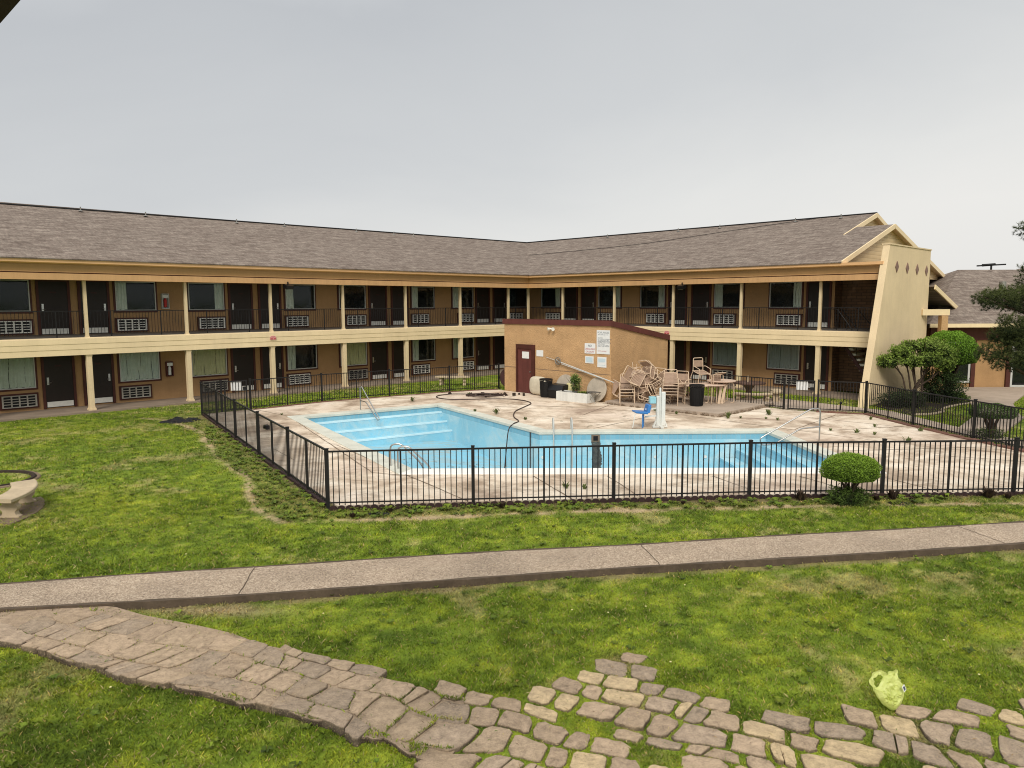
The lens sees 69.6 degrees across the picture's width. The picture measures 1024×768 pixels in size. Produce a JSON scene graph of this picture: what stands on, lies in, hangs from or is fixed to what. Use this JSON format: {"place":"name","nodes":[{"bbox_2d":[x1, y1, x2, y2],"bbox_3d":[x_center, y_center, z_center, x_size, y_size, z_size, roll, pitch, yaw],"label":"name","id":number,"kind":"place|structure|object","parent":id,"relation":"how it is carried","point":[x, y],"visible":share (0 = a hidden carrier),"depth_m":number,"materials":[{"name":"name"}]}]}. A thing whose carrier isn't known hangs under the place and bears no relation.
{"place":"outdoors","nodes":[
{"label":"outdoors","id":0,"kind":"place"},
{"bbox_2d":[0,0,19,22],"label":"roof rake","id":1,"kind":"object","parent":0,"point":[7,7],"depth_m":2.27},
{"bbox_2d":[0,369,858,421],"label":"covered walk","id":2,"kind":"structure","parent":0,"point":[26,415],"depth_m":31.28,"materials":[{"name":"concrete"}]},
{"bbox_2d":[0,375,1023,767],"bbox_3d":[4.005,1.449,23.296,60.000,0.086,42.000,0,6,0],"label":"lawn","id":3,"kind":"structure","parent":0,"point":[346,615],"depth_m":9.68,"materials":[{"name":"green plant"}]},
{"bbox_2d":[0,497,44,524],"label":"bench pad","id":4,"kind":"object","parent":3,"relation":"on","point":[34,510],"visible":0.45,"depth_m":14.35,"materials":[{"name":"concrete"}]},
{"bbox_2d":[0,479,37,517],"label":"garden bench","id":5,"kind":"object","parent":4,"relation":"on","point":[15,495],"visible":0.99,"depth_m":13.99,"materials":[{"name":"concrete"}]},
{"bbox_2d":[202,413,325,506],"bbox_3d":[-7.470,1.767,20.787,0.122,0.100,14.405,-4,7,-31],"label":"brick edging","id":6,"kind":"object","parent":3,"relation":"on","point":[296,483],"visible":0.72,"depth_m":17.89,"materials":[{"name":"brown brick"}]},
{"bbox_2d":[200,382,328,500],"bbox_3d":[-7.476,1.192,20.704,0.076,1.235,14.730,-4,7,-31],"label":"side fence","id":7,"kind":"object","parent":3,"relation":"on","point":[267,452],"visible":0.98,"depth_m":18.84,"materials":[{"name":"black metal"}]},
{"bbox_2d":[248,363,499,408],"bbox_3d":[-5.427,0.008,31.500,11.551,1.235,0.606,-5,8,-35],"label":"fence","id":8,"kind":"object","parent":3,"relation":"on","point":[354,396],"visible":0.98,"depth_m":31.40,"materials":[{"name":"black metal"}]},
{"bbox_2d":[253,389,497,409],"bbox_3d":[-5.401,0.601,31.415,11.225,0.104,0.698,-5,8,-35],"label":"brick edging","id":9,"kind":"object","parent":3,"relation":"on","point":[370,397],"visible":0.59,"depth_m":31.10,"materials":[{"name":"brown brick"}]},
{"bbox_2d":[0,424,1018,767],"bbox_3d":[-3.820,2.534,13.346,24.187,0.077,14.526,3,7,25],"label":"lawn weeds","id":10,"kind":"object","parent":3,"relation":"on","point":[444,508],"visible":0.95,"depth_m":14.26,"materials":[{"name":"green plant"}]},
{"bbox_2d":[0,508,1021,766],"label":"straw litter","id":11,"kind":"object","parent":3,"relation":"on","point":[528,636],"visible":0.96,"depth_m":7.82,"materials":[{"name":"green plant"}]},
{"bbox_2d":[324,437,1023,508],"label":"front fence","id":12,"kind":"object","parent":3,"relation":"on","point":[884,442],"visible":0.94,"depth_m":15.02,"materials":[{"name":"black metal"}]},
{"bbox_2d":[329,491,1023,510],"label":"scalloped edging","id":13,"kind":"object","parent":3,"relation":"on","point":[648,499],"visible":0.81,"depth_m":14.94,"materials":[{"name":"brown brick"}]},
{"bbox_2d":[607,402,770,416],"bbox_3d":[7.004,0.801,28.900,4.389,0.194,5.024,-6,9,-44],"label":"slab edge rubble","id":14,"kind":"object","parent":3,"relation":"on","point":[724,414],"visible":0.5,"depth_m":26.96,"materials":[{"name":"concrete"}]},
{"bbox_2d":[605,396,773,416],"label":"table slab","id":15,"kind":"structure","parent":3,"relation":"on","point":[714,408],"depth_m":27.85,"materials":[{"name":"concrete"}]},
{"bbox_2d":[628,384,652,402],"bbox_3d":[4.992,0.456,28.756,0.947,0.649,0.587,8,-25,-6],"label":"patio chair","id":16,"kind":"object","parent":15,"relation":"on","point":[641,400],"visible":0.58,"depth_m":28.60,"materials":[{"name":"beige plastic"}]},
{"bbox_2d":[629,372,652,398],"bbox_3d":[4.976,0.073,28.595,0.587,0.649,0.947,-20,-35,30],"label":"patio chair","id":17,"kind":"object","parent":16,"relation":"on","point":[640,390],"visible":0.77,"depth_m":28.56,"materials":[{"name":"beige plastic"}]},
{"bbox_2d":[622,365,650,390],"bbox_3d":[4.763,-0.248,28.283,0.649,0.587,0.947,24,-6,39],"label":"patio chair","id":18,"kind":"object","parent":17,"relation":"on","point":[639,380],"visible":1,"depth_m":28.25,"materials":[{"name":"beige plastic"}]},
{"bbox_2d":[689,384,704,406],"bbox_3d":[6.952,0.421,27.762,0.572,0.800,0.575,0,6,0],"label":"trash can","id":19,"kind":"object","parent":15,"relation":"on","point":[696,392],"visible":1,"depth_m":27.57,"materials":[{"name":"black plastic"}]},
{"bbox_2d":[697,382,725,403],"bbox_3d":[7.721,0.368,28.561,1.100,0.758,1.100,-4,7,-32],"label":"round table","id":20,"kind":"object","parent":15,"relation":"on","point":[711,385],"visible":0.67,"depth_m":28.28,"materials":[{"name":"beige"}]},
{"bbox_2d":[689,357,710,382],"bbox_3d":[7.374,-0.515,28.811,0.558,0.899,0.616,-3,21,-25],"label":"patio chair","id":21,"kind":"object","parent":20,"relation":"on","point":[697,363],"visible":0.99,"depth_m":28.88,"materials":[{"name":"beige plastic"}]},
{"bbox_2d":[667,370,785,409],"bbox_3d":[8.351,0.179,29.496,0.076,1.235,5.458,-6,8,-42],"label":"fence","id":22,"kind":"object","parent":3,"relation":"on","point":[784,389],"visible":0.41,"depth_m":28.35,"materials":[{"name":"black metal"}]},
{"bbox_2d":[734,377,765,399],"bbox_3d":[9.751,0.169,30.351,1.320,1.020,1.320,0,6,0],"label":"picnic table","id":23,"kind":"object","parent":3,"relation":"on","point":[748,384],"visible":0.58,"depth_m":30.18,"materials":[{"name":"concrete"}]},
{"bbox_2d":[819,451,881,506],"bbox_3d":[6.719,1.948,14.674,1.125,1.232,1.060,3,7,30],"label":"topiary shrub","id":24,"kind":"object","parent":3,"relation":"on","point":[851,467],"visible":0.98,"depth_m":14.48,"materials":[{"name":"green plant"}]},
{"bbox_2d":[869,670,905,710],"bbox_3d":[3.681,3.005,7.233,0.355,0.388,0.162,0,6,0],"label":"plastic bag","id":25,"kind":"object","parent":3,"relation":"on","point":[889,690],"visible":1,"depth_m":7.22,"materials":[{"name":"plastic"}]},
{"bbox_2d":[816,411,1023,451],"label":"brick edging","id":26,"kind":"object","parent":3,"relation":"on","point":[932,430],"visible":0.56,"depth_m":23.02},
{"bbox_2d":[873,399,966,414],"bbox_3d":[15.914,0.840,28.658,2.845,0.050,5.948,5,8,39],"label":"planting bed","id":27,"kind":"object","parent":3,"relation":"on","point":[909,412],"visible":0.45,"depth_m":27.98,"materials":[{"name":"soil"}]},
{"bbox_2d":[872,387,929,407],"bbox_3d":[14.908,0.568,28.256,1.685,0.964,1.612,5,8,41],"label":"bush","id":28,"kind":"object","parent":27,"relation":"on","point":[896,397],"visible":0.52,"depth_m":28.07,"materials":[{"name":"green plant"}]},
{"bbox_2d":[876,336,959,402],"bbox_3d":[15.864,-0.527,28.920,3.360,2.710,1.588,0,6,0],"label":"tree","id":29,"kind":"object","parent":27,"relation":"on","point":[928,348],"visible":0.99,"depth_m":28.71,"materials":[{"name":"green plant"}]},
{"bbox_2d":[917,367,972,402],"bbox_3d":[17.190,0.029,29.430,1.990,2.009,1.735,3,7,27],"label":"bush","id":30,"kind":"object","parent":27,"relation":"on","point":[929,386],"visible":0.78,"depth_m":29.11,"materials":[{"name":"green plant"}]},
{"bbox_2d":[918,330,982,400],"bbox_3d":[17.733,-0.694,30.017,2.254,3.016,2.123,0,6,0],"label":"topiary shrub","id":31,"kind":"object","parent":27,"relation":"on","point":[964,341],"visible":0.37,"depth_m":29.32,"materials":[{"name":"green plant"}]},
{"bbox_2d":[817,379,1023,447],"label":"fence","id":32,"kind":"object","parent":3,"relation":"on","point":[913,411],"visible":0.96,"depth_m":23.02,"materials":[{"name":"black metal"}]},
{"bbox_2d":[924,268,1023,386],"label":"office building","id":33,"kind":"structure","parent":3,"relation":"on","point":[958,288],"depth_m":34.47,"materials":[{"name":"paint"}]},
{"bbox_2d":[948,342,969,382],"bbox_3d":[20.772,-1.023,34.345,1.150,1.950,0.052,0,6,0],"label":"window","id":34,"kind":"structure","parent":33,"relation":"in","point":[965,369],"depth_m":34.41,"materials":[{"name":"glass"}]},
{"bbox_2d":[1010,347,1023,386],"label":"entrance door","id":35,"kind":"structure","parent":33,"relation":"in","point":[1015,380],"depth_m":34.44,"materials":[{"name":"metal"}]},
{"bbox_2d":[967,403,1019,438],"bbox_3d":[14.052,1.156,21.601,1.303,1.246,1.270,4,8,35],"label":"topiary shrub","id":36,"kind":"object","parent":3,"relation":"on","point":[995,417],"visible":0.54,"depth_m":21.47,"materials":[{"name":"green plant"}]},
{"bbox_2d":[970,220,1023,374],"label":"pine tree","id":37,"kind":"object","parent":3,"relation":"on","point":[1011,335],"visible":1,"depth_m":21.60,"materials":[{"name":"green plant"}]},
{"bbox_2d":[0,606,1023,767],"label":"stone path","id":38,"kind":"structure","parent":0,"point":[202,670],"depth_m":7.25,"materials":[{"name":"beige stone"}]},
{"bbox_2d":[0,521,1023,611],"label":"walkway","id":39,"kind":"structure","parent":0,"point":[190,584],"depth_m":11.07,"materials":[{"name":"grey concrete"}]},
{"bbox_2d":[0,0,1023,273],"label":"sky","id":40,"kind":"structure","parent":0,"point":[507,120],"materials":[{"name":"grey"}]},
{"bbox_2d":[208,390,1023,507],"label":"pool deck","id":41,"kind":"structure","parent":0,"point":[545,412],"depth_m":19.45,"materials":[{"name":"beige concrete"}]},
{"bbox_2d":[224,380,247,410],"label":"pool gate","id":42,"kind":"structure","parent":41,"relation":"on","point":[244,388],"depth_m":27.70,"materials":[{"name":"black metal"}]},
{"bbox_2d":[436,393,530,467],"bbox_3d":[-0.426,1.536,28.408,3.120,1.415,9.286,-3,7,-20],"label":"pool hose","id":43,"kind":"object","parent":41,"relation":"on","point":[491,398],"visible":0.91,"depth_m":30.56,"materials":[{"name":"rubber"}]},
{"bbox_2d":[529,376,544,394],"bbox_3d":[1.150,0.070,32.043,0.320,0.800,1.000,-6,9,-44],"label":"filter tank","id":44,"kind":"object","parent":41,"relation":"on","point":[534,384],"visible":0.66,"depth_m":31.99,"materials":[{"name":"beige plastic"}]},
{"bbox_2d":[539,378,552,397],"bbox_3d":[1.451,0.163,31.453,0.572,0.780,0.575,0,6,0],"label":"trash can","id":45,"kind":"object","parent":41,"relation":"on","point":[545,385],"visible":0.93,"depth_m":31.25,"materials":[{"name":"black plastic"}]},
{"bbox_2d":[547,383,567,398],"bbox_3d":[1.972,0.290,31.103,0.570,0.600,0.840,-6,9,-44],"label":"storage box","id":46,"kind":"object","parent":41,"relation":"on","point":[553,388],"visible":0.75,"depth_m":30.98,"materials":[{"name":"black plastic"}]},
{"bbox_2d":[556,373,594,402],"bbox_3d":[2.579,0.115,30.035,1.560,1.176,0.536,5,8,41],"label":"planter box","id":47,"kind":"object","parent":41,"relation":"on","point":[578,396],"visible":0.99,"depth_m":29.89,"materials":[{"name":"white paint"}]},
{"bbox_2d":[502,319,669,401],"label":"pool house","id":48,"kind":"structure","parent":41,"relation":"on","point":[564,341],"depth_m":31.22,"materials":[{"name":"beige paint"}]},
{"bbox_2d":[516,344,534,393],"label":"door","id":49,"kind":"structure","parent":48,"relation":"in","point":[525,368],"depth_m":32.87,"materials":[{"name":"red paint"}]},
{"bbox_2d":[597,330,610,353],"bbox_3d":[3.697,-1.676,29.566,0.022,0.960,0.764,-6,9,-44],"label":"pool rules sign","id":50,"kind":"object","parent":48,"relation":"attached to","point":[603,342],"visible":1,"depth_m":29.58,"materials":[{"name":"white plastic"}]},
{"bbox_2d":[287,403,886,474],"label":"swimming pool","id":51,"kind":"structure","parent":41,"relation":"in","point":[434,425],"depth_m":22.94,"materials":[{"name":"blue liquid"}]},
{"bbox_2d":[390,443,430,468],"bbox_3d":[-2.358,2.188,17.906,1.289,1.466,0.344,0,6,3],"label":"pool ladder","id":52,"kind":"object","parent":51,"relation":"attached to","point":[415,457],"visible":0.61,"depth_m":17.73,"materials":[{"name":"metal"}]},
{"bbox_2d":[587,377,606,401],"bbox_3d":[3.425,0.227,29.852,1.000,1.000,0.038,6,-3,45],"label":"round board","id":53,"kind":"object","parent":41,"relation":"on","point":[597,384],"visible":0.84,"depth_m":29.77,"materials":[{"name":"beige wood"}]},
{"bbox_2d":[260,397,1012,500],"bbox_3d":[2.146,1.446,23.223,23.524,0.001,16.776,0,6,0],"label":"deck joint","id":54,"kind":"object","parent":41,"relation":"on","point":[616,423],"visible":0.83,"depth_m":20.08,"materials":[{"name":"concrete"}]},
{"bbox_2d":[632,388,666,428],"bbox_3d":[4.362,0.756,23.471,1.215,1.280,0.500,-1,6,-8],"label":"pool lift","id":55,"kind":"object","parent":41,"relation":"on","point":[659,401],"visible":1,"depth_m":23.46,"materials":[{"name":"white paint"}]},
{"bbox_2d":[760,408,820,445],"bbox_3d":[7.952,1.220,21.053,1.874,1.050,0.042,-1,6,-10],"label":"entry rail","id":56,"kind":"object","parent":41,"relation":"on","point":[819,426],"visible":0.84,"depth_m":21.07,"materials":[{"name":"metal"}]},
{"bbox_2d":[787,379,814,410],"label":"pool gate","id":57,"kind":"structure","parent":41,"relation":"on","point":[811,388],"depth_m":27.19,"materials":[{"name":"black metal"}]},
{"bbox_2d":[757,398,885,411],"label":"gate path","id":58,"kind":"structure","parent":0,"point":[822,406],"depth_m":28.20,"materials":[{"name":"concrete"}]},
{"bbox_2d":[867,411,1023,448],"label":"curb","id":59,"kind":"structure","parent":0,"point":[893,414],"depth_m":24.18,"materials":[{"name":"beige concrete"}]},
{"bbox_2d":[923,387,1023,416],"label":"office path","id":60,"kind":"structure","parent":0,"point":[1008,396],"depth_m":31.64,"materials":[{"name":"concrete"}]},
{"bbox_2d":[958,416,1023,435],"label":"cross path","id":61,"kind":"structure","parent":0,"point":[1005,420],"depth_m":23.89,"materials":[{"name":"concrete"}]},
{"label":"ground","id":62,"kind":"structure","parent":0,"visible":0},
{"bbox_2d":[0,202,957,412],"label":"motel building","id":63,"kind":"structure","parent":62,"relation":"on","point":[87,320],"depth_m":33.66,"materials":[{"name":"paint"}]},
{"bbox_2d":[0,279,32,313],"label":"window","id":64,"kind":"structure","parent":63,"relation":"in","point":[15,294],"depth_m":26.99,"materials":[{"name":"glass"}]},
{"bbox_2d":[0,357,37,391],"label":"window","id":65,"kind":"structure","parent":63,"relation":"in","point":[16,374],"depth_m":27.22,"materials":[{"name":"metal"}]},
{"bbox_2d":[35,280,72,334],"bbox_3d":[-17.289,-2.894,27.840,1.120,2.100,0.113,-6,9,-44],"label":"door","id":66,"kind":"structure","parent":63,"relation":"in","point":[51,295],"depth_m":27.84,"materials":[{"name":"brown paint"}]},
{"bbox_2d":[40,355,77,408],"bbox_3d":[-17.279,-0.140,28.140,1.120,2.100,0.113,-6,9,-44],"label":"door","id":67,"kind":"structure","parent":63,"relation":"in","point":[58,375],"depth_m":28.15,"materials":[{"name":"brown paint"}]},
{"bbox_2d":[76,280,110,333],"bbox_3d":[-16.304,-3.002,28.801,1.120,2.100,0.113,-6,9,-44],"label":"door","id":68,"kind":"structure","parent":63,"relation":"in","point":[98,296],"depth_m":28.85,"materials":[{"name":"brown paint"}]},
{"bbox_2d":[81,354,115,404],"bbox_3d":[-16.295,-0.248,29.101,1.120,2.100,0.113,-6,9,-44],"label":"door","id":69,"kind":"structure","parent":63,"relation":"in","point":[103,364],"depth_m":29.19,"materials":[{"name":"brown paint"}]},
{"bbox_2d":[112,281,157,312],"bbox_3d":[-15.225,-3.551,29.838,1.660,1.300,0.075,-6,9,-44],"label":"window","id":70,"kind":"structure","parent":63,"relation":"in","point":[127,295],"depth_m":29.83,"materials":[{"name":"glass"}]},
{"bbox_2d":[117,351,161,383],"bbox_3d":[-15.216,-0.728,30.145,1.660,1.300,0.075,-6,9,-44],"label":"window","id":71,"kind":"structure","parent":63,"relation":"in","point":[138,366],"depth_m":30.14,"materials":[{"name":"glass"}]},
{"bbox_2d":[186,282,225,311],"bbox_3d":[-13.195,-3.774,31.820,1.660,1.300,0.075,-6,9,-44],"label":"window","id":72,"kind":"structure","parent":63,"relation":"in","point":[210,297],"depth_m":31.84,"materials":[{"name":"glass"}]},
{"bbox_2d":[191,348,228,377],"bbox_3d":[-13.186,-0.951,32.127,1.660,1.300,0.075,-6,9,-44],"label":"window","id":73,"kind":"structure","parent":63,"relation":"in","point":[205,362],"depth_m":32.15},
{"bbox_2d":[227,283,253,329],"bbox_3d":[-12.094,-3.464,32.907,1.120,2.100,0.113,-6,9,-44],"label":"door","id":74,"kind":"structure","parent":63,"relation":"in","point":[240,295],"depth_m":32.90,"materials":[{"name":"brown paint"}]},
{"bbox_2d":[230,347,256,391],"bbox_3d":[-12.084,-0.711,33.207,1.120,2.100,0.113,-6,9,-44],"label":"door","id":75,"kind":"structure","parent":63,"relation":"in","point":[243,364],"depth_m":33.24,"materials":[{"name":"brown paint"}]},
{"bbox_2d":[257,284,281,328],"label":"door","id":76,"kind":"structure","parent":63,"relation":"in","point":[262,289],"depth_m":33.85,"materials":[{"name":"brown paint"}]},
{"bbox_2d":[260,346,283,389],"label":"door","id":77,"kind":"structure","parent":63,"relation":"in","point":[264,351],"depth_m":34.11,"materials":[{"name":"brown paint"}]},
{"bbox_2d":[283,284,315,310],"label":"window","id":78,"kind":"structure","parent":63,"relation":"in","point":[302,296],"depth_m":34.96,"materials":[{"name":"glass"}]},
{"bbox_2d":[285,344,317,371],"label":"window","id":79,"kind":"structure","parent":63,"relation":"in","point":[298,357],"depth_m":35.23,"materials":[{"name":"glass"}]},
{"bbox_2d":[337,285,366,309],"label":"window","id":80,"kind":"structure","parent":63,"relation":"in","point":[354,295],"depth_m":36.95,"materials":[{"name":"glass"}]},
{"bbox_2d":[338,342,367,367],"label":"window","id":81,"kind":"structure","parent":63,"relation":"in","point":[357,353],"depth_m":37.31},
{"bbox_2d":[368,285,387,325],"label":"door","id":82,"kind":"structure","parent":63,"relation":"in","point":[377,295],"depth_m":37.97,"materials":[{"name":"brown paint"}]},
{"bbox_2d":[369,341,388,379],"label":"door","id":83,"kind":"structure","parent":63,"relation":"in","point":[378,351],"depth_m":38.29,"materials":[{"name":"brown paint"}]},
{"bbox_2d":[390,286,408,324],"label":"door","id":84,"kind":"structure","parent":63,"relation":"in","point":[397,292],"depth_m":38.88,"materials":[{"name":"brown paint"}]},
{"bbox_2d":[391,340,409,377],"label":"door","id":85,"kind":"structure","parent":63,"relation":"in","point":[397,346],"depth_m":39.15,"materials":[{"name":"brown paint"}]},
{"bbox_2d":[410,286,434,309],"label":"window","id":86,"kind":"structure","parent":63,"relation":"in","point":[420,296],"depth_m":39.99,"materials":[{"name":"glass"}]},
{"bbox_2d":[411,339,435,362],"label":"window","id":87,"kind":"structure","parent":63,"relation":"in","point":[423,350],"depth_m":40.32,"materials":[{"name":"glass"}]},
{"bbox_2d":[451,287,473,308],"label":"window","id":88,"kind":"structure","parent":63,"relation":"in","point":[467,293],"depth_m":42.04,"materials":[{"name":"glass"}]},
{"bbox_2d":[452,337,473,359],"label":"window","id":89,"kind":"structure","parent":63,"relation":"in","point":[468,342],"depth_m":42.43,"materials":[{"name":"glass"}]},
{"bbox_2d":[475,336,489,370],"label":"door","id":90,"kind":"structure","parent":63,"relation":"in","point":[482,344],"depth_m":43.37,"materials":[{"name":"brown paint"}]},
{"bbox_2d":[475,287,489,322],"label":"door","id":91,"kind":"structure","parent":63,"relation":"in","point":[482,294],"depth_m":43.04,"materials":[{"name":"brown paint"}]},
{"bbox_2d":[493,336,504,368],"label":"door","id":92,"kind":"structure","parent":63,"relation":"in","point":[498,341],"depth_m":44.26,"materials":[{"name":"brown paint"}]},
{"bbox_2d":[492,288,506,321],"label":"door","id":93,"kind":"structure","parent":63,"relation":"in","point":[499,294],"depth_m":44.02,"materials":[{"name":"brown paint"}]},
{"bbox_2d":[509,288,526,308],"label":"window","id":94,"kind":"structure","parent":63,"relation":"in","point":[517,296],"depth_m":45.10,"materials":[{"name":"glass"}]},
{"bbox_2d":[541,287,561,308],"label":"window","id":95,"kind":"structure","parent":63,"relation":"in","point":[550,297],"depth_m":44.34,"materials":[{"name":"glass"}]},
{"bbox_2d":[564,287,577,319],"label":"door","id":96,"kind":"structure","parent":63,"relation":"in","point":[570,293],"depth_m":43.24,"materials":[{"name":"brown paint"}]},
{"bbox_2d":[580,287,596,319],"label":"door","id":97,"kind":"structure","parent":63,"relation":"in","point":[588,294],"depth_m":42.29,"materials":[{"name":"brown paint"}]},
{"bbox_2d":[598,286,621,308],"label":"window","id":98,"kind":"structure","parent":63,"relation":"in","point":[605,293],"depth_m":41.27,"materials":[{"name":"glass"}]},
{"bbox_2d":[640,285,666,308],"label":"window","id":99,"kind":"structure","parent":63,"relation":"in","point":[650,295],"depth_m":39.15,"materials":[{"name":"glass"}]},
{"bbox_2d":[667,340,685,373],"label":"door","id":100,"kind":"structure","parent":63,"relation":"in","point":[680,345],"depth_m":38.25,"materials":[{"name":"brown paint"}]},
{"bbox_2d":[667,284,687,324],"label":"door","id":101,"kind":"structure","parent":63,"relation":"in","point":[680,295],"depth_m":38.05,"materials":[{"name":"brown paint"}]},
{"bbox_2d":[689,341,709,379],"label":"door","id":102,"kind":"structure","parent":63,"relation":"in","point":[698,349],"depth_m":37.37,"materials":[{"name":"brown paint"}]},
{"bbox_2d":[691,284,711,324],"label":"door","id":103,"kind":"structure","parent":63,"relation":"in","point":[700,293],"depth_m":37.14,"materials":[{"name":"brown paint"}]},
{"bbox_2d":[712,342,742,367],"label":"window","id":104,"kind":"structure","parent":63,"relation":"in","point":[724,354],"depth_m":36.40,"materials":[{"name":"glass"}]},
{"bbox_2d":[713,283,744,308],"bbox_3d":[10.582,-4.311,35.986,0.075,1.300,1.660,-6,9,-44],"label":"window","id":105,"kind":"structure","parent":63,"relation":"in","point":[725,295],"depth_m":36.06,"materials":[{"name":"glass"}]},
{"bbox_2d":[766,344,801,371],"bbox_3d":[12.610,-1.272,34.251,0.075,1.300,1.660,-6,9,-44],"label":"window","id":106,"kind":"structure","parent":63,"relation":"in","point":[784,357],"depth_m":34.24,"materials":[{"name":"glass"}]},
{"bbox_2d":[768,282,803,308],"bbox_3d":[12.601,-4.095,33.943,0.075,1.300,1.660,-6,9,-44],"label":"window","id":107,"kind":"structure","parent":63,"relation":"in","point":[781,294],"depth_m":33.96,"materials":[{"name":"glass"}]},
{"bbox_2d":[803,345,829,389],"bbox_3d":[13.669,-0.798,33.196,0.113,2.100,1.120,-6,9,-44],"label":"door","id":108,"kind":"structure","parent":63,"relation":"in","point":[809,350],"depth_m":33.27,"materials":[{"name":"brown paint"}]},
{"bbox_2d":[805,281,831,327],"bbox_3d":[13.659,-3.552,32.896,0.113,2.100,1.120,-6,9,-44],"label":"door","id":109,"kind":"structure","parent":63,"relation":"in","point":[812,288],"depth_m":32.94,"materials":[{"name":"brown paint"}]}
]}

